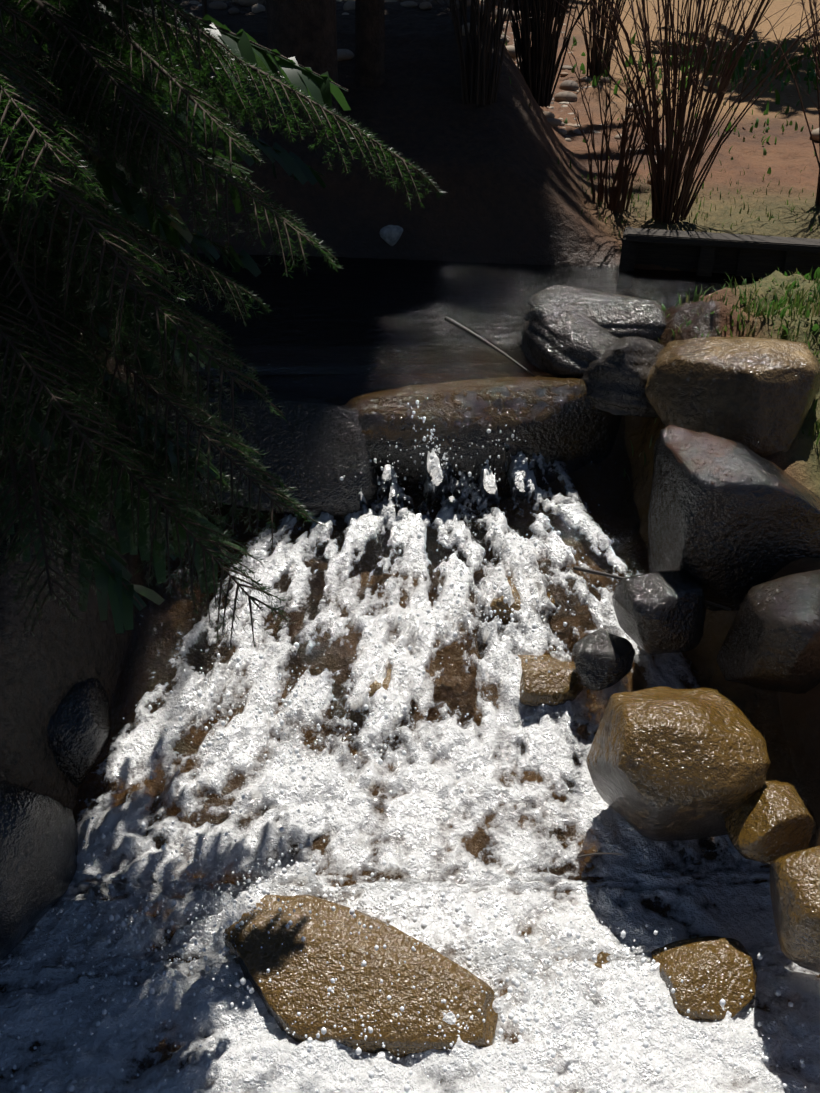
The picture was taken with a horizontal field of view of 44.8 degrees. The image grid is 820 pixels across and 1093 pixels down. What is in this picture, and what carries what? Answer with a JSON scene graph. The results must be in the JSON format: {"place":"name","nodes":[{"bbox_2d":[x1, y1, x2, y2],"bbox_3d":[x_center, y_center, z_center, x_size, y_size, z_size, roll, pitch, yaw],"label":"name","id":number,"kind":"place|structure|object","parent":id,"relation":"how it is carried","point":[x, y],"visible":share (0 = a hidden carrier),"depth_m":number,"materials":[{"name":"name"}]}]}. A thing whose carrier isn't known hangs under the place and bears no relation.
{"place":"outdoors","nodes":[
{"label":"outdoors","id":0,"kind":"place"},
{"bbox_2d":[0,344,819,1092],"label":"cascade water","id":1,"kind":"structure","parent":0,"point":[720,894],"depth_m":3.74,"materials":[{"name":"white liquid"}]},
{"bbox_2d":[0,397,819,1092],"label":"spray","id":2,"kind":"object","parent":1,"relation":"on","point":[376,947],"visible":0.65,"depth_m":3.42,"materials":[{"name":"white liquid"}]},
{"bbox_2d":[445,316,730,858],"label":"sticks","id":3,"kind":"object","parent":1,"relation":"on","point":[483,340],"visible":0.6,"depth_m":4.73,"materials":[{"name":"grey wood"}]},
{"bbox_2d":[572,629,634,690],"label":"wet rock","id":4,"kind":"object","parent":1,"relation":"in","point":[603,658],"visible":1,"depth_m":3.92,"materials":[{"name":"grey stone"}]},
{"bbox_2d":[612,570,705,654],"bbox_3d":[0.987,0.265,3.932,0.357,0.305,0.286,-1,32,-1],"label":"wet rock","id":5,"kind":"object","parent":1,"relation":"in","point":[660,612],"visible":1,"depth_m":3.84,"materials":[{"name":"grey stone"}]},
{"bbox_2d":[586,686,770,840],"bbox_3d":[0.968,0.791,3.616,0.578,0.543,0.529,-11,34,-16],"label":"boulder","id":6,"kind":"object","parent":1,"relation":"in","point":[665,763],"visible":1,"depth_m":3.43,"materials":[{"name":"brown stone"}]},
{"bbox_2d":[724,780,813,863],"bbox_3d":[1.248,0.955,3.457,0.284,0.227,0.271,-1,32,-1],"label":"rock","id":7,"kind":"object","parent":6,"relation":"attached to","point":[769,822],"visible":0.85,"depth_m":3.38,"materials":[{"name":"brown stone"}]},
{"bbox_2d":[770,845,819,972],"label":"rock","id":8,"kind":"object","parent":1,"relation":"in","point":[795,887],"visible":1,"depth_m":3.07,"materials":[{"name":"brown stone"}]},
{"bbox_2d":[0,0,819,1071],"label":"ground","id":9,"kind":"structure","parent":0,"point":[506,182],"depth_m":6.26,"materials":[{"name":"brown soil"}]},
{"bbox_2d":[0,782,77,961],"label":"bank rock","id":10,"kind":"object","parent":9,"relation":"on","point":[38,845],"visible":0.94,"depth_m":3.28,"materials":[{"name":"grey stone"}]},
{"bbox_2d":[47,678,110,787],"bbox_3d":[-1.385,0.748,3.951,0.404,0.437,0.408,-1,32,-1],"label":"rock","id":11,"kind":"object","parent":9,"relation":"on","point":[79,729],"visible":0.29,"depth_m":3.80,"materials":[{"name":"grey stone"}]},
{"bbox_2d":[0,0,446,647],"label":"spruce","id":12,"kind":"object","parent":9,"relation":"on","point":[142,36],"depth_m":2.44,"materials":[{"name":"green plant"}]},
{"bbox_2d":[151,390,377,519],"bbox_3d":[-0.760,-0.395,4.746,1.217,0.704,0.707,-1,32,-1],"label":"lip rock","id":13,"kind":"object","parent":9,"relation":"on","point":[314,450],"visible":0.48,"depth_m":4.48,"materials":[{"name":"grey stone"}]},
{"bbox_2d":[223,894,497,1057],"bbox_3d":[-0.187,1.524,3.428,0.968,0.481,0.532,-1,32,-1],"label":"rock","id":14,"kind":"object","parent":9,"relation":"on","point":[291,963],"visible":0.69,"depth_m":3.26,"materials":[{"name":"brown stone"}]},
{"bbox_2d":[379,225,402,245],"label":"white stone","id":15,"kind":"object","parent":9,"relation":"on","point":[390,235],"visible":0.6,"depth_m":6.31,"materials":[{"name":"white stone"}]},
{"bbox_2d":[368,669,413,706],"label":"rock","id":16,"kind":"object","parent":9,"relation":"on","point":[375,686],"visible":0.06,"depth_m":4.04,"materials":[{"name":"beige stone"}]},
{"bbox_2d":[202,0,633,106],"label":"reeds","id":17,"kind":"object","parent":9,"relation":"on","point":[538,69],"visible":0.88,"depth_m":7.50,"materials":[{"name":"brown plant"}]},
{"bbox_2d":[345,375,621,499],"bbox_3d":[0.363,-0.548,4.788,1.454,0.620,0.723,-1,32,-1],"label":"lip rock","id":18,"kind":"object","parent":9,"relation":"on","point":[551,418],"visible":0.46,"depth_m":4.49,"materials":[{"name":"stone"}]},
{"bbox_2d":[518,305,619,376],"bbox_3d":[0.792,-0.956,4.698,0.618,0.297,0.379,13,34,20],"label":"rock slab","id":19,"kind":"object","parent":18,"relation":"on","point":[563,340],"visible":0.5,"depth_m":4.64,"materials":[{"name":"grey stone"}]},
{"bbox_2d":[523,285,666,341],"bbox_3d":[0.976,-1.085,4.843,0.838,0.282,0.402,7,33,11],"label":"rock slab","id":20,"kind":"object","parent":19,"relation":"on","point":[619,315],"visible":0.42,"depth_m":4.70,"materials":[{"name":"grey stone"}]},
{"bbox_2d":[172,0,818,184],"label":"cobbles","id":21,"kind":"object","parent":9,"relation":"on","point":[342,54],"visible":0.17,"depth_m":8.27,"materials":[{"name":"grey stone"}]},
{"bbox_2d":[490,577,557,623],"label":"rock","id":22,"kind":"object","parent":9,"relation":"on","point":[497,604],"visible":0.15,"depth_m":4.23,"materials":[{"name":"brown stone"}]},
{"bbox_2d":[516,653,582,706],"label":"rock","id":23,"kind":"object","parent":9,"relation":"on","point":[558,684],"visible":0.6,"depth_m":4.00,"materials":[{"name":"brown stone"}]},
{"bbox_2d":[521,932,609,967],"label":"rock","id":24,"kind":"object","parent":9,"relation":"on","point":[602,956],"depth_m":3.44,"materials":[{"name":"brown stone"}]},
{"bbox_2d":[579,336,663,417],"bbox_3d":[0.991,-0.778,4.599,0.441,0.394,0.517,-17,36,-25],"label":"rock slab","id":25,"kind":"object","parent":9,"relation":"on","point":[615,376],"visible":0.6,"depth_m":4.46,"materials":[{"name":"grey stone"}]},
{"bbox_2d":[495,18,819,525],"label":"grass and shoots","id":26,"kind":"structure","parent":9,"relation":"on","point":[741,72],"depth_m":6.83,"materials":[{"name":"green plant"}]},
{"bbox_2d":[555,0,819,223],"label":"reeds","id":27,"kind":"object","parent":9,"relation":"on","point":[665,189],"visible":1,"depth_m":6.35,"materials":[{"name":"brown plant"}]},
{"bbox_2d":[651,936,756,1019],"bbox_3d":[1.022,1.492,3.398,0.358,0.218,0.286,-1,32,-1],"label":"rock","id":28,"kind":"object","parent":9,"relation":"on","point":[718,968],"visible":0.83,"depth_m":3.33,"materials":[{"name":"brown stone"}]},
{"bbox_2d":[619,227,819,280],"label":"timber headgate","id":29,"kind":"object","parent":9,"relation":"on","point":[710,253],"visible":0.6,"depth_m":6.00,"materials":[{"name":"black wood"}]},
{"bbox_2d":[645,337,819,456],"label":"tan rock","id":30,"kind":"object","parent":9,"relation":"on","point":[757,395],"visible":0.83,"depth_m":4.12,"materials":[{"name":"brown stone"}]},
{"bbox_2d":[648,424,819,610],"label":"wet rock","id":31,"kind":"object","parent":9,"relation":"on","point":[731,523],"visible":0.67,"depth_m":3.80,"materials":[{"name":"grey stone"}]},
{"bbox_2d":[716,569,819,693],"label":"granite rock","id":32,"kind":"object","parent":9,"relation":"on","point":[771,641],"visible":0.98,"depth_m":3.58,"materials":[{"name":"grey stone"}]},
{"bbox_2d":[83,252,762,375],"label":"pool water","id":33,"kind":"structure","parent":0,"point":[354,302],"depth_m":5.69,"materials":[{"name":"black liquid"}]},
{"bbox_3d":[0.091,-17.487,8.221,38.784,21.657,21.711,-1,32,-1],"label":"conifer foliage","id":34,"kind":"object","parent":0,"visible":0},
{"bbox_2d":[266,0,384,136],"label":"trunk","id":35,"kind":"object","parent":34,"relation":"attached to","point":[303,33],"visible":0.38,"depth_m":6.28,"materials":[{"name":"plant"}]}
]}

